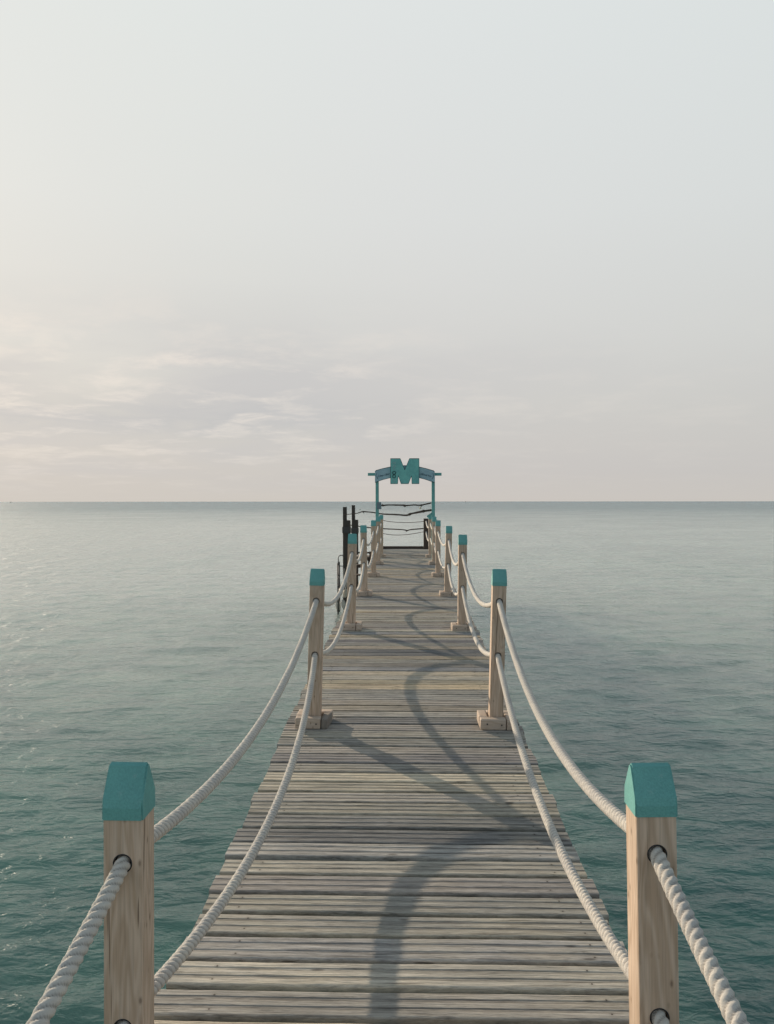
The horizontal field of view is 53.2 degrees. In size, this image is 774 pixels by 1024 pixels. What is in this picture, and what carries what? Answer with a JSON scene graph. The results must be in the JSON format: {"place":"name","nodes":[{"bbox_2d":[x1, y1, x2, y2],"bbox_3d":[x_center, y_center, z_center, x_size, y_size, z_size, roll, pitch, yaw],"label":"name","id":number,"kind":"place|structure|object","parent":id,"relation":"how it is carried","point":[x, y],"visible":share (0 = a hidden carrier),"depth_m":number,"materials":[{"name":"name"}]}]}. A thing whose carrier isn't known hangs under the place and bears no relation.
{"place":"outdoors","nodes":[
{"label":"outdoors","id":0,"kind":"place"},
{"bbox_2d":[0,501,773,1023],"bbox_3d":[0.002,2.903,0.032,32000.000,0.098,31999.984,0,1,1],"label":"water","id":1,"kind":"structure","parent":0,"point":[162,639],"depth_m":12.66,"materials":[{"name":"teal liquid"}]},
{"bbox_2d":[342,507,350,601],"bbox_3d":[-1.098,1.986,21.063,0.228,4.250,0.230,0,1,1],"label":"mooring pile","id":2,"kind":"object","parent":1,"relation":"in","point":[346,529],"visible":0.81,"depth_m":20.95,"materials":[{"name":"wood"}]},
{"bbox_2d":[351,505,358,554],"bbox_3d":[-1.014,1.923,24.462,0.228,4.281,0.230,0,1,1],"label":"mooring pile","id":3,"kind":"object","parent":1,"relation":"in","point":[354,529],"visible":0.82,"depth_m":24.34,"materials":[{"name":"wood"}]},
{"bbox_2d":[154,546,628,1023],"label":"pier","id":4,"kind":"structure","parent":1,"relation":"in","point":[406,867],"depth_m":3.60,"materials":[{"name":"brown wood"}]},
{"bbox_2d":[102,762,154,1023],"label":"rope post","id":5,"kind":"object","parent":4,"relation":"on","point":[128,804],"visible":0.82,"depth_m":2.00,"materials":[{"name":"brown wood"}]},
{"bbox_2d":[26,523,381,1023],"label":"rope","id":6,"kind":"object","parent":5,"relation":"attached to","point":[50,1001],"visible":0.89,"depth_m":1.98,"materials":[{"name":"white fabric"}]},
{"bbox_2d":[117,537,381,1023],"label":"rope","id":7,"kind":"object","parent":5,"relation":"attached to","point":[172,964],"visible":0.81,"depth_m":3.25,"materials":[{"name":"white fabric"}]},
{"bbox_2d":[295,569,332,728],"bbox_3d":[-0.530,1.006,5.772,0.263,1.166,0.272,1,1,1],"label":"rope post","id":8,"kind":"object","parent":4,"relation":"on","point":[319,717],"visible":0.88,"depth_m":5.72,"materials":[{"name":"teal paint"}]},
{"bbox_2d":[337,555,344,614],"bbox_3d":[-1.179,2.112,20.092,0.199,2.024,0.488,0,1,1],"label":"swim ladder","id":9,"kind":"object","parent":4,"relation":"attached to","point":[338,575],"visible":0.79,"depth_m":19.86,"materials":[{"name":"metal"}]},
{"bbox_2d":[335,582,341,611],"bbox_3d":[-1.266,2.204,20.070,0.173,0.765,0.142,0,1,1],"label":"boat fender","id":10,"kind":"object","parent":9,"relation":"hanging from","point":[339,604],"visible":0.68,"depth_m":20.04,"materials":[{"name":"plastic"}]},
{"bbox_2d":[341,583,346,609],"bbox_3d":[-1.110,2.176,20.016,0.170,0.746,0.123,0,1,1],"label":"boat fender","id":11,"kind":"object","parent":9,"relation":"hanging from","point":[343,603],"visible":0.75,"depth_m":19.98,"materials":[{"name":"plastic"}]},
{"bbox_2d":[343,585,346,598],"bbox_3d":[-1.073,1.890,20.111,0.162,0.735,0.116,0,1,1],"label":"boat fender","id":12,"kind":"object","parent":9,"relation":"hanging from","point":[345,595],"visible":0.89,"depth_m":20.08,"materials":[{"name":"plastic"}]},
{"bbox_2d":[340,534,361,630],"bbox_3d":[-0.428,0.848,9.427,0.262,1.166,0.272,1,1,1],"label":"rope post","id":13,"kind":"object","parent":4,"relation":"on","point":[352,623],"visible":0.83,"depth_m":9.38,"materials":[{"name":"teal paint"}]},
{"bbox_2d":[356,551,370,587],"bbox_3d":[-0.644,2.362,22.358,0.600,2.460,1.200,0,1,1],"label":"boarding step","id":14,"kind":"object","parent":4,"relation":"attached to","point":[368,560],"visible":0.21,"depth_m":22.20,"materials":[{"name":"black metal"}]},
{"bbox_2d":[356,525,372,595],"bbox_3d":[-0.381,0.802,12.827,0.262,1.166,0.272,-1,1,1],"label":"rope post","id":15,"kind":"object","parent":4,"relation":"on","point":[364,591],"visible":0.94,"depth_m":12.78,"materials":[{"name":"teal paint"}]},
{"bbox_2d":[367,520,379,576],"bbox_3d":[-0.278,0.756,16.075,0.262,1.166,0.272,0,1,1],"label":"rope post","id":16,"kind":"object","parent":4,"relation":"on","point":[373,573],"visible":0.94,"depth_m":16.02,"materials":[{"name":"teal paint"}]},
{"bbox_2d":[376,517,383,564],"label":"rope post","id":17,"kind":"object","parent":4,"relation":"on","point":[378,521],"visible":0.82,"depth_m":18.82,"materials":[{"name":"teal paint"}]},
{"bbox_2d":[379,515,385,556],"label":"rope post","id":18,"kind":"object","parent":4,"relation":"on","point":[381,545],"visible":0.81,"depth_m":21.22,"materials":[{"name":"teal paint"}]},
{"bbox_2d":[368,458,441,525],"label":"archway","id":19,"kind":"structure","parent":4,"relation":"on","point":[405,474],"depth_m":19.98,"materials":[{"name":"teal paint"}]},
{"bbox_2d":[343,509,431,515],"bbox_3d":[0.025,0.011,20.247,2.365,0.196,0.080,0,1,1],"label":"branch rail","id":20,"kind":"object","parent":19,"relation":"attached to","point":[421,511],"visible":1,"depth_m":20.23,"materials":[{"name":"black wood"}]},
{"bbox_2d":[381,502,431,506],"bbox_3d":[0.508,-0.191,20.202,1.395,0.144,0.055,0,1,1],"label":"branch rail","id":21,"kind":"object","parent":19,"relation":"attached to","point":[421,505],"visible":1,"depth_m":20.19,"materials":[{"name":"black plant"}]},
{"bbox_2d":[423,518,427,548],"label":"end post","id":22,"kind":"object","parent":4,"relation":"on","point":[425,541],"visible":0.79,"depth_m":24.85,"materials":[{"name":"wood"}]},
{"bbox_2d":[351,525,422,531],"bbox_3d":[0.013,0.528,25.036,2.422,0.245,0.054,0,1,1],"label":"branch rail","id":23,"kind":"object","parent":22,"relation":"attached to","point":[398,529],"visible":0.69,"depth_m":25.01,"materials":[{"name":"black wood"}]},
{"bbox_2d":[426,521,749,1023],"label":"rope","id":24,"kind":"object","parent":22,"relation":"attached to","point":[726,1000],"visible":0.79,"depth_m":1.89,"materials":[{"name":"white fabric"}]},
{"bbox_2d":[426,516,431,557],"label":"rope post","id":25,"kind":"object","parent":4,"relation":"on","point":[429,555],"visible":0.74,"depth_m":21.19,"materials":[{"name":"teal paint"}]},
{"bbox_2d":[426,532,668,1023],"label":"rope","id":26,"kind":"object","parent":25,"relation":"attached to","point":[617,951],"visible":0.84,"depth_m":3.34,"materials":[{"name":"white fabric"}]},
{"bbox_2d":[429,517,436,564],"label":"rope post","id":27,"kind":"object","parent":4,"relation":"on","point":[434,519],"visible":0.64,"depth_m":18.79,"materials":[{"name":"teal paint"}]},
{"bbox_2d":[432,520,444,576],"bbox_3d":[1.062,0.755,16.041,0.262,1.166,0.272,0,1,1],"label":"rope post","id":28,"kind":"object","parent":4,"relation":"on","point":[437,573],"visible":0.94,"depth_m":15.99,"materials":[{"name":"teal paint"}]},
{"bbox_2d":[439,526,455,596],"bbox_3d":[1.015,0.813,12.792,0.262,1.166,0.272,2,1,1],"label":"rope post","id":29,"kind":"object","parent":4,"relation":"on","point":[446,592],"visible":0.92,"depth_m":12.74,"materials":[{"name":"teal paint"}]},
{"bbox_2d":[451,535,473,630],"bbox_3d":[0.918,0.858,9.394,0.262,1.166,0.272,0,1,1],"label":"rope post","id":30,"kind":"object","parent":4,"relation":"on","point":[461,624],"visible":0.88,"depth_m":9.34,"materials":[{"name":"teal paint"}]},
{"bbox_2d":[477,569,511,729],"bbox_3d":[0.822,1.006,5.739,0.262,1.166,0.272,1,1,1],"label":"rope post","id":31,"kind":"object","parent":4,"relation":"on","point":[495,716],"visible":0.84,"depth_m":5.69,"materials":[{"name":"teal paint"}]},
{"bbox_2d":[624,763,678,1023],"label":"rope post","id":32,"kind":"object","parent":4,"relation":"on","point":[650,798],"visible":0.84,"depth_m":1.97,"materials":[{"name":"teal paint"}]},
{"bbox_2d":[0,0,773,501],"label":"sky","id":33,"kind":"structure","parent":0,"point":[251,250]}
]}

